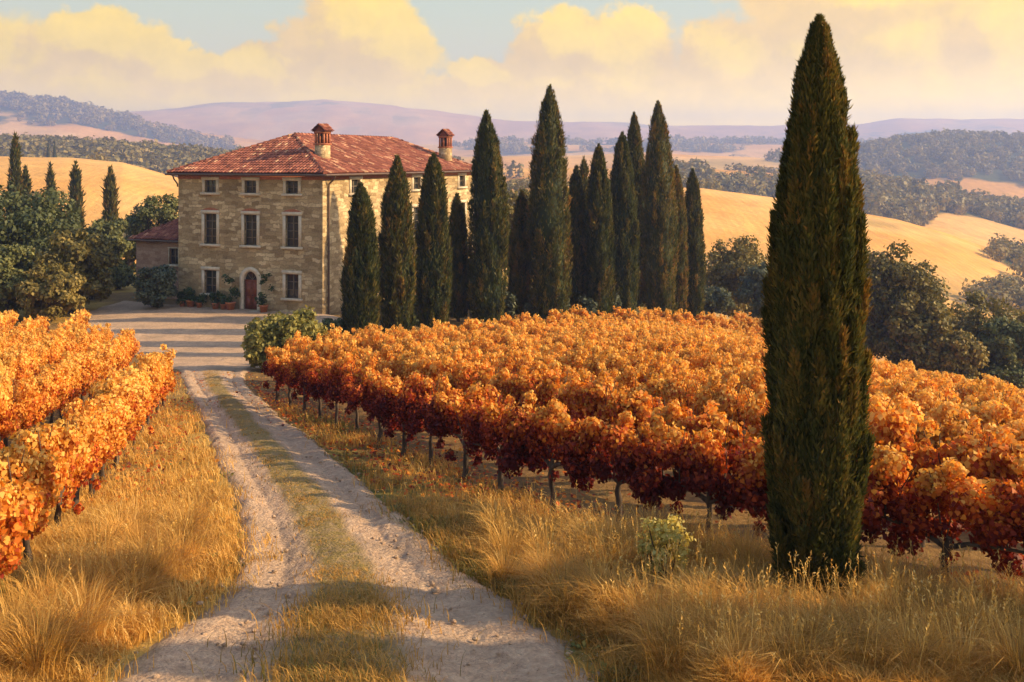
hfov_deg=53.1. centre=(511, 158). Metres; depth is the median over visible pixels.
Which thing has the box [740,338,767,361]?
grapevine
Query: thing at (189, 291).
potted plant
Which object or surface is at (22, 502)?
grapevine
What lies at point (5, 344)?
grapevine
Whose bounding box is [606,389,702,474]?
grapevine
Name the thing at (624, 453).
grapevine
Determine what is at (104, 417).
grapevine
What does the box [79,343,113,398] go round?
grapevine
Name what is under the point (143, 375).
grapevine
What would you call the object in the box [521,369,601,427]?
grapevine
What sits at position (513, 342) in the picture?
grapevine
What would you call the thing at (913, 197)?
woods
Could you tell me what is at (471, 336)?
grapevine
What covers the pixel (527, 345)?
grapevine
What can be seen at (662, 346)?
grapevine
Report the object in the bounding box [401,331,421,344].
grapevine
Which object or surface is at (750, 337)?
grapevine
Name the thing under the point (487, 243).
cypress tree
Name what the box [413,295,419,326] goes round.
shrub
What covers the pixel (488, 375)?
grapevine
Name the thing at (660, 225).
cypress tree
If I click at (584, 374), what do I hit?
grapevine
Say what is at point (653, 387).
grapevine
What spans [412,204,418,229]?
window
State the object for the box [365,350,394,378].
grapevine
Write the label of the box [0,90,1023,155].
woods
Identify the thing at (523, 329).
grapevine
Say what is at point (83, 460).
grapevine
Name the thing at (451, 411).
grapevine
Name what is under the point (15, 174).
cypress tree
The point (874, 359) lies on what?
grapevine
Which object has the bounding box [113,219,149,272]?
broadleaf tree
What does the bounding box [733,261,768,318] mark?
oak tree
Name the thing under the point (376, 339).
grapevine
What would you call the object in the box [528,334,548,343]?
grapevine
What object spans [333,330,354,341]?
grapevine
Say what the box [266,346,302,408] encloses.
grapevine
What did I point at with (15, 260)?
broadleaf tree
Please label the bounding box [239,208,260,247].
window
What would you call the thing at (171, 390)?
grapevine
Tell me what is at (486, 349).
grapevine
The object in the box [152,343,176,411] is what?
grapevine
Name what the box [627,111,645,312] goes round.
cypress tree
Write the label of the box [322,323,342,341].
grapevine
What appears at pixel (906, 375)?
grapevine
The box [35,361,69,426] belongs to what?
grapevine
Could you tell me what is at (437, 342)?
grapevine
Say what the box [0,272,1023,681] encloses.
ground
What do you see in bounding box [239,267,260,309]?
door
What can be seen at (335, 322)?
shrub
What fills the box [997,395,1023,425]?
grapevine
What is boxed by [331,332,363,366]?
grapevine
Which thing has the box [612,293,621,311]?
shrub
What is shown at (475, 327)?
grapevine
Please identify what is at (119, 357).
grapevine
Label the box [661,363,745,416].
grapevine
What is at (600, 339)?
grapevine
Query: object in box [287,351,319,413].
grapevine
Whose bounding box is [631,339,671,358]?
grapevine
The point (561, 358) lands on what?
grapevine
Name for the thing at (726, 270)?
oak tree
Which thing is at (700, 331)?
grapevine
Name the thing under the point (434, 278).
cypress tree
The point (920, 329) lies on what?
oak tree
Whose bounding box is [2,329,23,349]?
grapevine
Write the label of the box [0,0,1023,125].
sky
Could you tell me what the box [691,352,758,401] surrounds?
grapevine
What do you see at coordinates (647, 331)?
grapevine
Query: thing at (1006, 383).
grapevine
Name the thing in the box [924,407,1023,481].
grapevine
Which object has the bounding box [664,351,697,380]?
grapevine
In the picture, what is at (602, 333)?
grapevine
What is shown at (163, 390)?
grapevine
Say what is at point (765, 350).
grapevine
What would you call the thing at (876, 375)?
grapevine
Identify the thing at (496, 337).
grapevine
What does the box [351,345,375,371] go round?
grapevine
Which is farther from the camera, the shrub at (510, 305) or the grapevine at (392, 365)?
the shrub at (510, 305)
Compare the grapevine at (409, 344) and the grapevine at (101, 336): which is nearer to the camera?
the grapevine at (409, 344)
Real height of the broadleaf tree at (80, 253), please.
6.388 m
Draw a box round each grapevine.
[0,332,11,352]
[0,336,4,352]
[0,352,16,377]
[0,370,39,446]
[0,379,14,448]
[0,420,83,564]
[0,444,59,608]
[1,324,11,338]
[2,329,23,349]
[4,344,25,378]
[7,342,39,379]
[13,326,26,332]
[16,377,49,430]
[20,331,35,345]
[21,333,40,344]
[28,325,46,342]
[29,335,56,364]
[29,344,47,376]
[32,366,60,431]
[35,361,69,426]
[40,333,60,366]
[48,350,80,424]
[48,418,98,529]
[49,329,58,335]
[53,329,70,363]
[54,322,69,337]
[59,397,104,517]
[61,328,77,362]
[64,351,99,403]
[64,393,121,500]
[65,352,88,407]
[67,331,88,353]
[75,329,89,352]
[77,323,95,352]
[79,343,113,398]
[82,384,137,482]
[87,340,116,378]
[88,328,101,345]
[89,323,104,341]
[90,367,137,469]
[98,323,113,339]
[98,329,111,343]
[103,338,123,369]
[104,347,117,379]
[111,338,129,369]
[112,329,140,360]
[116,328,134,370]
[117,353,162,432]
[119,368,153,456]
[126,363,153,444]
[130,352,164,426]
[151,351,169,415]
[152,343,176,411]
[161,352,175,405]
[261,344,290,402]
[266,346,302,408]
[284,330,307,355]
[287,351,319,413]
[296,349,334,418]
[297,335,315,355]
[305,333,331,356]
[314,337,347,366]
[316,356,358,426]
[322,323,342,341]
[330,351,378,433]
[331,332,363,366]
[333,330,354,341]
[340,366,402,443]
[345,333,362,347]
[351,328,362,339]
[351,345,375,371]
[356,334,380,351]
[360,323,383,338]
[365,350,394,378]
[369,330,395,352]
[374,377,432,455]
[378,342,425,381]
[383,328,392,339]
[388,326,412,347]
[389,336,403,357]
[394,336,435,359]
[395,345,430,390]
[395,370,466,464]
[399,329,415,336]
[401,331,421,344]
[412,324,427,337]
[414,326,445,344]
[415,341,446,356]
[418,352,457,395]
[423,337,447,352]
[424,322,441,341]
[426,387,501,480]
[436,324,460,344]
[436,337,467,374]
[444,339,464,353]
[448,330,470,342]
[451,348,482,395]
[453,325,472,336]
[454,341,482,368]
[458,329,497,355]
[458,361,520,406]
[459,381,533,492]
[465,329,485,348]
[467,323,486,336]
[477,332,501,345]
[477,349,515,375]
[479,338,505,362]
[493,325,519,335]
[496,337,532,358]
[498,326,526,349]
[498,364,561,411]
[500,346,546,379]
[500,390,600,512]
[513,318,529,334]
[513,325,540,343]
[517,337,542,348]
[520,338,557,361]
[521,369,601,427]
[525,322,545,338]
[527,351,573,382]
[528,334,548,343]
[534,337,565,352]
[540,326,562,339]
[540,342,578,372]
[541,326,572,347]
[550,364,607,384]
[553,337,587,355]
[555,326,579,336]
[562,332,598,348]
[564,410,690,521]
[565,337,611,381]
[571,322,607,337]
[571,369,663,470]
[577,335,608,354]
[586,332,615,345]
[590,362,641,393]
[591,346,638,391]
[595,324,619,341]
[598,340,647,379]
[600,322,618,334]
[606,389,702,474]
[607,331,636,345]
[608,336,637,354]
[619,326,642,338]
[619,363,693,408]
[627,350,668,365]
[627,415,768,539]
[628,342,681,384]
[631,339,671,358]
[632,329,661,341]
[633,331,661,344]
[636,326,655,335]
[651,335,695,351]
[652,326,675,338]
[656,328,686,345]
[656,340,701,361]
[660,359,708,400]
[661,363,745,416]
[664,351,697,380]
[673,399,763,507]
[676,329,700,339]
[677,333,701,347]
[680,329,719,350]
[682,347,721,364]
[686,341,742,377]
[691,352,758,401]
[698,329,720,340]
[701,330,728,346]
[701,333,741,355]
[708,368,769,448]
[717,340,761,368]
[723,332,749,346]
[728,336,764,347]
[730,336,758,350]
[731,357,762,376]
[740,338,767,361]
[741,437,912,556]
[742,366,766,403]
[743,335,761,343]
[745,349,766,367]
[753,382,883,445]
[860,445,1023,583]
[865,397,1001,547]
[866,376,942,405]
[869,391,925,453]
[870,370,884,383]
[871,364,941,403]
[872,356,904,367]
[872,359,895,379]
[877,391,969,491]
[879,362,937,396]
[889,368,939,383]
[892,366,925,376]
[898,359,932,378]
[911,371,974,401]
[911,375,980,403]
[914,387,979,408]
[915,388,1023,432]
[920,370,964,386]
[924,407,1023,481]
[952,424,1023,496]
[960,374,1023,403]
[961,373,1023,400]
[961,376,1014,387]
[964,392,1010,406]
[972,377,1023,425]
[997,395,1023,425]
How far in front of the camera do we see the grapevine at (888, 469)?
12.03 m
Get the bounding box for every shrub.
[131,264,177,307]
[240,305,327,357]
[244,330,283,368]
[322,317,345,333]
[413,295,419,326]
[466,301,475,317]
[503,290,517,316]
[523,295,537,317]
[576,295,597,315]
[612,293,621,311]
[636,513,696,581]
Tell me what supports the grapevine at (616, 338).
on the ground at (128, 294)
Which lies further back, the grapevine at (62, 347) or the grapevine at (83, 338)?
the grapevine at (83, 338)
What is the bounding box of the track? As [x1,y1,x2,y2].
[115,356,596,681]
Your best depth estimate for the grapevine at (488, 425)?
17.50 m
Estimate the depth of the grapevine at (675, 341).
39.75 m
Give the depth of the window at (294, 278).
69.02 m
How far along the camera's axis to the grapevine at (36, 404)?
22.29 m
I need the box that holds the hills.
[0,99,1023,362]
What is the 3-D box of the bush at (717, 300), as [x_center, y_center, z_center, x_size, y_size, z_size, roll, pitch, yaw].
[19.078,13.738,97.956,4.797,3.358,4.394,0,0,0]
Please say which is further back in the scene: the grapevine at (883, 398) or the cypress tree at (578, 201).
the cypress tree at (578, 201)
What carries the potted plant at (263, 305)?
on the courtyard
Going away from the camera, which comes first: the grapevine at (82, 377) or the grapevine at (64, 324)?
the grapevine at (82, 377)
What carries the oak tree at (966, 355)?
on the ground at (128, 294)
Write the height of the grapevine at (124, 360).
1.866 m
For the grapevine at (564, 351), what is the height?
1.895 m
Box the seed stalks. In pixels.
[27,451,1023,681]
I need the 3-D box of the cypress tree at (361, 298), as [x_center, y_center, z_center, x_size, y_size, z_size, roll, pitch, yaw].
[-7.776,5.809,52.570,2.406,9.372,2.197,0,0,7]
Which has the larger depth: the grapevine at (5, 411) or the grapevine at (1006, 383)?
the grapevine at (1006, 383)
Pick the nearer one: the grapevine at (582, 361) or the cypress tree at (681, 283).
the grapevine at (582, 361)
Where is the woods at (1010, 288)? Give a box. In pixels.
[86,150,1023,321]
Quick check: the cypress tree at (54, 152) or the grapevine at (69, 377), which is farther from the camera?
the cypress tree at (54, 152)
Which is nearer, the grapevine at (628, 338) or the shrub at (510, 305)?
the grapevine at (628, 338)
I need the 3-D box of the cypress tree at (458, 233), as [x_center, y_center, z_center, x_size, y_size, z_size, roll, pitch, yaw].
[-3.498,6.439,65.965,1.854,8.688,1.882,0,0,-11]
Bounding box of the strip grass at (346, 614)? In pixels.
[180,370,491,681]
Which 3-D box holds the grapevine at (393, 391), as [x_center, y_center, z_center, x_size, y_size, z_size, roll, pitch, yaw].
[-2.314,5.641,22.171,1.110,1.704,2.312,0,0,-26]
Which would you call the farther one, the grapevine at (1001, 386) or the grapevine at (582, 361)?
the grapevine at (582, 361)
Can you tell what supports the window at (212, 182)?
in the farmhouse
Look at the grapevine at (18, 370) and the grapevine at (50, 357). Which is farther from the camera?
the grapevine at (50, 357)
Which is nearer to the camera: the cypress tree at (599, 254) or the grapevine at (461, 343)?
the grapevine at (461, 343)
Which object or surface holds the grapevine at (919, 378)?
on the ground at (128, 294)
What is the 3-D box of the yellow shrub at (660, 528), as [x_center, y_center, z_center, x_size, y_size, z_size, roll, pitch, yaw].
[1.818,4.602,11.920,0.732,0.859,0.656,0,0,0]
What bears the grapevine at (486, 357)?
on the ground at (128, 294)
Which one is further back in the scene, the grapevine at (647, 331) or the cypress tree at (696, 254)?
the cypress tree at (696, 254)
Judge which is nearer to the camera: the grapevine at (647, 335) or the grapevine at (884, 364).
the grapevine at (884, 364)
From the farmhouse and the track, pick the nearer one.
the track
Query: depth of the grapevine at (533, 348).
33.54 m
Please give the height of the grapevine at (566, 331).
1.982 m
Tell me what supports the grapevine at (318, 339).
on the ground at (128, 294)
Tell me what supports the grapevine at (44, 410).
on the ground at (128, 294)
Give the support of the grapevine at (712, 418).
on the ground at (128, 294)
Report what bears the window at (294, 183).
in the farmhouse
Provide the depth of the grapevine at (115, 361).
34.78 m
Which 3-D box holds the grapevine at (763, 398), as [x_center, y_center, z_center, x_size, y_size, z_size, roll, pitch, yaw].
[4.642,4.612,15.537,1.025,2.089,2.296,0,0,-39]
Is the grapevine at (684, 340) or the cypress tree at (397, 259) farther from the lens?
the cypress tree at (397, 259)
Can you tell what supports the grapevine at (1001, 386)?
on the ground at (128, 294)
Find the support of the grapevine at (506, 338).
on the ground at (128, 294)
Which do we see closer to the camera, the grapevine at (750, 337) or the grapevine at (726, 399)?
the grapevine at (726, 399)
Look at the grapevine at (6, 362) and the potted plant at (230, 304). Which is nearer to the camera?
the grapevine at (6, 362)
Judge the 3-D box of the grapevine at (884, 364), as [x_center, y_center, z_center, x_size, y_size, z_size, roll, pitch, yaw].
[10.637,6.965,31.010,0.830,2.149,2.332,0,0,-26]
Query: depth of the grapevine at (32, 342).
43.75 m
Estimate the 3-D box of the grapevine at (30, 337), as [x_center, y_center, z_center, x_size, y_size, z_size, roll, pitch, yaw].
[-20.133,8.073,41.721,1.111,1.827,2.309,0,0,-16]
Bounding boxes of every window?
[166,247,177,266]
[199,207,219,246]
[199,266,219,295]
[200,177,219,194]
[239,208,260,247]
[240,177,259,195]
[280,209,302,249]
[280,270,302,301]
[281,177,301,195]
[349,176,362,195]
[411,174,422,191]
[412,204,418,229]
[457,173,467,188]
[461,200,467,227]
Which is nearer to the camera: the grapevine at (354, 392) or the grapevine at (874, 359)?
the grapevine at (354, 392)
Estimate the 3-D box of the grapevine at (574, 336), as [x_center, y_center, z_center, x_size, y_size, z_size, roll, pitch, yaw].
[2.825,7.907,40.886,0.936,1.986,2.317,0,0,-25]
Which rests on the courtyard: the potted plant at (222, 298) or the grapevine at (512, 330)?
the potted plant at (222, 298)
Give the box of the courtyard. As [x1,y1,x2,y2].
[66,301,340,368]
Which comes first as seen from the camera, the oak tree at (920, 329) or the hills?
the oak tree at (920, 329)
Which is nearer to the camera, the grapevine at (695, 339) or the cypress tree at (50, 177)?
the grapevine at (695, 339)
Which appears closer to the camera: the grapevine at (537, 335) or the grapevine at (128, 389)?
the grapevine at (128, 389)
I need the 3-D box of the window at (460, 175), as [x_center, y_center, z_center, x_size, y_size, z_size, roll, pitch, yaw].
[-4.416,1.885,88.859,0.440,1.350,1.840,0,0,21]
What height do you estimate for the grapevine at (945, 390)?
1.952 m
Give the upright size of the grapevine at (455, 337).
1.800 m
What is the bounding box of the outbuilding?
[127,218,177,298]
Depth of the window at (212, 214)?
71.45 m
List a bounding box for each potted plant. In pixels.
[176,291,185,306]
[181,287,194,306]
[190,293,207,307]
[209,290,221,308]
[218,293,226,309]
[221,274,239,309]
[254,273,273,311]
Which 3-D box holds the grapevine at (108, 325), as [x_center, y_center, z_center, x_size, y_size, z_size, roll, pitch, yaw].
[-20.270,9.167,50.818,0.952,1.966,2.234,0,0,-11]
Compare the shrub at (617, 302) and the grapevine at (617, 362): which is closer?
the grapevine at (617, 362)
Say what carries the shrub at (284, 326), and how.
on the ground at (128, 294)
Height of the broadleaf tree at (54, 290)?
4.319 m
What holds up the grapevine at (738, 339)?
on the ground at (128, 294)
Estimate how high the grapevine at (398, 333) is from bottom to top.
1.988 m
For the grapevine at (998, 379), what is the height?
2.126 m
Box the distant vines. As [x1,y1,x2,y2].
[0,304,1023,540]
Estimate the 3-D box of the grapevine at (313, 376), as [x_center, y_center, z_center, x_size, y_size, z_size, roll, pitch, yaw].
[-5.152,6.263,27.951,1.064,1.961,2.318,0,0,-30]
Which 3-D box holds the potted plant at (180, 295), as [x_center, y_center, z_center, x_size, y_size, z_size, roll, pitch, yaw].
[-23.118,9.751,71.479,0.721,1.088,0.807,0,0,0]
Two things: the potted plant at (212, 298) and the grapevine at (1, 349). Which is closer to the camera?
the grapevine at (1, 349)
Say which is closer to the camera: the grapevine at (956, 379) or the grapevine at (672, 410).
the grapevine at (672, 410)
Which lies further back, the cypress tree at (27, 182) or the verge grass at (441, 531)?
the cypress tree at (27, 182)
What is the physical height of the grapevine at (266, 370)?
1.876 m
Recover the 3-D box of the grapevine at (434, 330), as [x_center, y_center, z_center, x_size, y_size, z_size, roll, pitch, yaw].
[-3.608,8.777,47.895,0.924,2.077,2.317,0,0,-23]
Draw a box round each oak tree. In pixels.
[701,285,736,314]
[704,235,768,316]
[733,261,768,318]
[861,239,949,364]
[874,290,954,370]
[921,329,989,378]
[934,299,971,370]
[945,289,1020,380]
[976,316,1023,389]
[1007,306,1023,363]
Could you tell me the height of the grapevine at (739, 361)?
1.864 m
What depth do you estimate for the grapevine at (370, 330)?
47.82 m
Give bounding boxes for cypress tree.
[4,131,25,215]
[20,164,32,199]
[44,161,57,205]
[45,138,50,156]
[52,139,57,156]
[67,159,87,229]
[100,165,120,229]
[339,181,381,335]
[377,154,418,335]
[414,152,453,330]
[446,192,469,321]
[464,109,511,323]
[506,189,531,317]
[524,83,573,318]
[564,165,589,310]
[579,155,589,202]
[580,142,616,315]
[608,131,641,313]
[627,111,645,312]
[638,100,680,316]
[671,164,689,314]
[684,168,707,320]
[758,12,876,600]
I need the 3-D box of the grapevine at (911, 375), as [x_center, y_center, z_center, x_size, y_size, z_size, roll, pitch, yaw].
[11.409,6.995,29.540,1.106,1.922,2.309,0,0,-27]
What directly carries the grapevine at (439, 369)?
on the ground at (128, 294)
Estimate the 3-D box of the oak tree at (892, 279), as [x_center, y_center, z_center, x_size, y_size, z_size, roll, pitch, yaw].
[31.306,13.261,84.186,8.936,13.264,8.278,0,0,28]
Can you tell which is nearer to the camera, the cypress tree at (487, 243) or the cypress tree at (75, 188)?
the cypress tree at (487, 243)
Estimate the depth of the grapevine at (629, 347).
33.40 m
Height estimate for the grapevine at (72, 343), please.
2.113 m
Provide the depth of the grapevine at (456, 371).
25.36 m
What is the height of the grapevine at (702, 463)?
1.884 m
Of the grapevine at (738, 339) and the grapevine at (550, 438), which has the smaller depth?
the grapevine at (550, 438)
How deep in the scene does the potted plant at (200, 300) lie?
70.85 m
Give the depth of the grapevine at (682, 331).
47.78 m
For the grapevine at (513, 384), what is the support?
on the ground at (128, 294)
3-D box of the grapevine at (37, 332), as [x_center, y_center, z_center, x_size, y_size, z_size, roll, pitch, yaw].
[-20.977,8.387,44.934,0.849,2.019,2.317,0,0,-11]
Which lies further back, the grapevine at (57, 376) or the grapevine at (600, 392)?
the grapevine at (57, 376)
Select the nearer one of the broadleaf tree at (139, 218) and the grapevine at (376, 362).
the grapevine at (376, 362)
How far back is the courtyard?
62.87 m
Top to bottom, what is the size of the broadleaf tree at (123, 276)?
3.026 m
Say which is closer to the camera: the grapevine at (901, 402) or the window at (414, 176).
the grapevine at (901, 402)
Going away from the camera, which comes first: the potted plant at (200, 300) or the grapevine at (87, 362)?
the grapevine at (87, 362)
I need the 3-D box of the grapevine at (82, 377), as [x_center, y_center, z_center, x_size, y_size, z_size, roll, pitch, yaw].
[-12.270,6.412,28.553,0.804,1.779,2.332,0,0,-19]
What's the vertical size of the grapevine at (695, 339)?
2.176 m
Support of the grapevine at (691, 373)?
on the ground at (128, 294)
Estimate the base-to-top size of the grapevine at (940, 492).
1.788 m
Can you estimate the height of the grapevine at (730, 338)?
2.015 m
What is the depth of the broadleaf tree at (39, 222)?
78.27 m
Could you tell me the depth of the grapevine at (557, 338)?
42.48 m
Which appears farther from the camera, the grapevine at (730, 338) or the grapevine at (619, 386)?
the grapevine at (730, 338)
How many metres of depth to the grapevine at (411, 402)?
20.71 m
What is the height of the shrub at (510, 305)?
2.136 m
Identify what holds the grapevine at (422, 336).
on the ground at (128, 294)
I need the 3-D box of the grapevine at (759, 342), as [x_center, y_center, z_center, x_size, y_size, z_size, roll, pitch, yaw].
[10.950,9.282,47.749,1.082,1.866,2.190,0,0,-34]
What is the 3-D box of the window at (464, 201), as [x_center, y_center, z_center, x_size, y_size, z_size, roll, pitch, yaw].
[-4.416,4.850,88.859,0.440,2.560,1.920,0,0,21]
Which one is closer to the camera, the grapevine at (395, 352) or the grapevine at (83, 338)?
the grapevine at (395, 352)
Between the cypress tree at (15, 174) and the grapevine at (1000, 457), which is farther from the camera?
the cypress tree at (15, 174)
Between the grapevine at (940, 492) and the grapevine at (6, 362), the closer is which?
the grapevine at (940, 492)
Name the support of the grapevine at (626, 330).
on the ground at (128, 294)
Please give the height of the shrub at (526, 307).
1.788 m
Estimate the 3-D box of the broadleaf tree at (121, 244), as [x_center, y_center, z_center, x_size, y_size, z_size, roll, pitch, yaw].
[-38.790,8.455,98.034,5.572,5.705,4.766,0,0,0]
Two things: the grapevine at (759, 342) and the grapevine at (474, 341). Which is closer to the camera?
the grapevine at (474, 341)
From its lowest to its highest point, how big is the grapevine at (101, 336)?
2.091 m
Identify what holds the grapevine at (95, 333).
on the ground at (128, 294)
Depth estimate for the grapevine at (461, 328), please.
51.28 m
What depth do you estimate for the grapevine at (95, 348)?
33.08 m
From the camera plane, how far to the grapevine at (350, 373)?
25.07 m
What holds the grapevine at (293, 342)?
on the ground at (128, 294)
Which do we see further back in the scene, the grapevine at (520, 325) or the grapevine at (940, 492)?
the grapevine at (520, 325)
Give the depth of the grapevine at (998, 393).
24.09 m
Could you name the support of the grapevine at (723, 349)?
on the ground at (128, 294)
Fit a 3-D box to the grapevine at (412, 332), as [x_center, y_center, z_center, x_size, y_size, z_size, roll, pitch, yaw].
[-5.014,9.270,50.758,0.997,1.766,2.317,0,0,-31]
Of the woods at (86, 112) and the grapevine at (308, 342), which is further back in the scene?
the woods at (86, 112)
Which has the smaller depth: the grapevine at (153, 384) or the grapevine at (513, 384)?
the grapevine at (513, 384)
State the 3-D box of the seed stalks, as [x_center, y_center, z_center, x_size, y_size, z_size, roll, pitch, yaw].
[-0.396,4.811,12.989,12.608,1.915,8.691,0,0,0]
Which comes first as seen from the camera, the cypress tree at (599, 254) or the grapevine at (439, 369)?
the grapevine at (439, 369)
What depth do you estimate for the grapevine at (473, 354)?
31.61 m
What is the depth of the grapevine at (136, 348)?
41.38 m
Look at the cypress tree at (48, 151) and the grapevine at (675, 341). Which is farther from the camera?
the cypress tree at (48, 151)
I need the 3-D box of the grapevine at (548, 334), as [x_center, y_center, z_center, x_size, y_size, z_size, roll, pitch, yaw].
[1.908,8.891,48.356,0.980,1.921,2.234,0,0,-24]
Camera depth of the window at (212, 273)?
71.47 m
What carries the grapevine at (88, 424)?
on the ground at (128, 294)
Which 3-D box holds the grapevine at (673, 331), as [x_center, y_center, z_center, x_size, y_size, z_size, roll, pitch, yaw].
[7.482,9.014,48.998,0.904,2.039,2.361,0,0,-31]
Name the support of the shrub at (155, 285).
on the courtyard
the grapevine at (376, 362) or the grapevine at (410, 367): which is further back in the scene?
the grapevine at (376, 362)
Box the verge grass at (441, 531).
[31,375,758,681]
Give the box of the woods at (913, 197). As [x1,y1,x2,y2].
[0,128,1023,228]
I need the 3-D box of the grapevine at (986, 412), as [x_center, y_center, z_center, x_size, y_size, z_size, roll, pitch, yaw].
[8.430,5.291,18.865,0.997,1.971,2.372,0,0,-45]
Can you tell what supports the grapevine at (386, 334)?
on the ground at (128, 294)
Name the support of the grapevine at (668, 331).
on the ground at (128, 294)
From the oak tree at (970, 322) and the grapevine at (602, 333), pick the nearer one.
the grapevine at (602, 333)
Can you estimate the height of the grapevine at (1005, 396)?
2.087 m
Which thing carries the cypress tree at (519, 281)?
on the ground at (128, 294)
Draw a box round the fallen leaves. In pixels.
[52,371,1020,666]
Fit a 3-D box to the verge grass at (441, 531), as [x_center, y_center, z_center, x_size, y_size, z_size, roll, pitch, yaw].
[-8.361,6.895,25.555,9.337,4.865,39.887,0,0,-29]
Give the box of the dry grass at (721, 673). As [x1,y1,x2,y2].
[0,470,1023,681]
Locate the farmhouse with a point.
(277, 208)
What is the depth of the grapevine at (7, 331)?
48.52 m
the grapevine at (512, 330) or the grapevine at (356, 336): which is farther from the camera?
the grapevine at (512, 330)
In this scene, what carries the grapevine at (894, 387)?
on the ground at (128, 294)
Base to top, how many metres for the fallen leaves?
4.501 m
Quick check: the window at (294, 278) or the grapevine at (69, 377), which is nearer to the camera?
the grapevine at (69, 377)
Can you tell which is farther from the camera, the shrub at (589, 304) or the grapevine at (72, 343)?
the shrub at (589, 304)
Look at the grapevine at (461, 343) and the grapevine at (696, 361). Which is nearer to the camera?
the grapevine at (696, 361)
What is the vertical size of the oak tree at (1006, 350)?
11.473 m
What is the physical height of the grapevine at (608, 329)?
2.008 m
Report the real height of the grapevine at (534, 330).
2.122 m
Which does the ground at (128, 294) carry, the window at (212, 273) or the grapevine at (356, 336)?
the grapevine at (356, 336)
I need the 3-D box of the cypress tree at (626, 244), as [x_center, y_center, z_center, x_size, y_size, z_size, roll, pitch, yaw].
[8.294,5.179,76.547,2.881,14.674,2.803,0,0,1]
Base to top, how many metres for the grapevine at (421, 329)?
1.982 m
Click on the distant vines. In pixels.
(738, 324)
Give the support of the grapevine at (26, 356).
on the ground at (128, 294)
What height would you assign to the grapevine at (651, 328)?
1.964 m
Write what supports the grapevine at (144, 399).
on the ground at (128, 294)
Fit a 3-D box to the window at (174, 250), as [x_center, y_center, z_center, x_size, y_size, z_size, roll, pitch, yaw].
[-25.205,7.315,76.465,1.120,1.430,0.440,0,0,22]
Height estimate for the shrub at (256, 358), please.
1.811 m
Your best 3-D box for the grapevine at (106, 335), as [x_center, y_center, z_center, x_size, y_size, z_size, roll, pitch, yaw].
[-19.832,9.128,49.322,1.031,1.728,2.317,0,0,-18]
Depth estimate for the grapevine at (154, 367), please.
26.72 m
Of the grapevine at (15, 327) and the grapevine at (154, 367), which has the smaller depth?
the grapevine at (154, 367)
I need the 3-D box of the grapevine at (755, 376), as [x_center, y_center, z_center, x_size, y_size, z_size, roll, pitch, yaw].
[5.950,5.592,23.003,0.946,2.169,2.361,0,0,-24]
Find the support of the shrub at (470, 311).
on the ground at (128, 294)
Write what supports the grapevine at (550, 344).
on the ground at (128, 294)
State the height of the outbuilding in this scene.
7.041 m
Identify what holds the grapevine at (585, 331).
on the ground at (128, 294)
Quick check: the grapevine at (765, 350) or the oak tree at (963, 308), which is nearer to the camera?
the grapevine at (765, 350)
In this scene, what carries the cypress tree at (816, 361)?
on the ground at (128, 294)
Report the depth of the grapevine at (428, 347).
34.46 m
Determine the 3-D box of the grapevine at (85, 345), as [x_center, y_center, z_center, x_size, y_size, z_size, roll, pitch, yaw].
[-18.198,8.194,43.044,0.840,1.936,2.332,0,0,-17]
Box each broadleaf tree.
[0,183,89,255]
[0,243,47,314]
[13,262,86,322]
[30,227,122,313]
[80,217,133,267]
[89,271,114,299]
[103,259,135,289]
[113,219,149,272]
[120,193,177,259]
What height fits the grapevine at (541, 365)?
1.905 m
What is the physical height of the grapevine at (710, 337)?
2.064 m
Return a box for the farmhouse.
[165,123,473,314]
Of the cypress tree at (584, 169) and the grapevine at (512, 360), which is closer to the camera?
the grapevine at (512, 360)
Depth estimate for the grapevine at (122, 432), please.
18.75 m
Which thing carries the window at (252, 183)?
in the farmhouse
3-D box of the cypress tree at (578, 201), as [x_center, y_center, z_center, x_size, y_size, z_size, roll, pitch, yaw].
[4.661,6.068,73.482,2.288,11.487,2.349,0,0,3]
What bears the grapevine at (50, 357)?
on the ground at (128, 294)
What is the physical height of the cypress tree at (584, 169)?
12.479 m
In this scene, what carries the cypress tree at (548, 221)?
on the ground at (128, 294)
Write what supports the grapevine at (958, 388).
on the ground at (128, 294)
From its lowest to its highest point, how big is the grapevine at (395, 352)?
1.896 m
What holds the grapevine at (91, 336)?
on the ground at (128, 294)
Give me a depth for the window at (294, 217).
69.02 m
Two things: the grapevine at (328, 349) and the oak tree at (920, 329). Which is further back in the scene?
the oak tree at (920, 329)
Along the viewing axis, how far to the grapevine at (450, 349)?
33.13 m
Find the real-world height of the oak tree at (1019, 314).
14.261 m
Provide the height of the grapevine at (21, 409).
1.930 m
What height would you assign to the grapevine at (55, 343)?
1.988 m
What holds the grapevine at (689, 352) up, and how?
on the ground at (128, 294)
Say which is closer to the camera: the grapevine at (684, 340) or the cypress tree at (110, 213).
the grapevine at (684, 340)
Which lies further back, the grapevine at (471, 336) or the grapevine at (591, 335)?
the grapevine at (471, 336)
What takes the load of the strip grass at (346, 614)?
on the track
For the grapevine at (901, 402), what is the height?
2.056 m

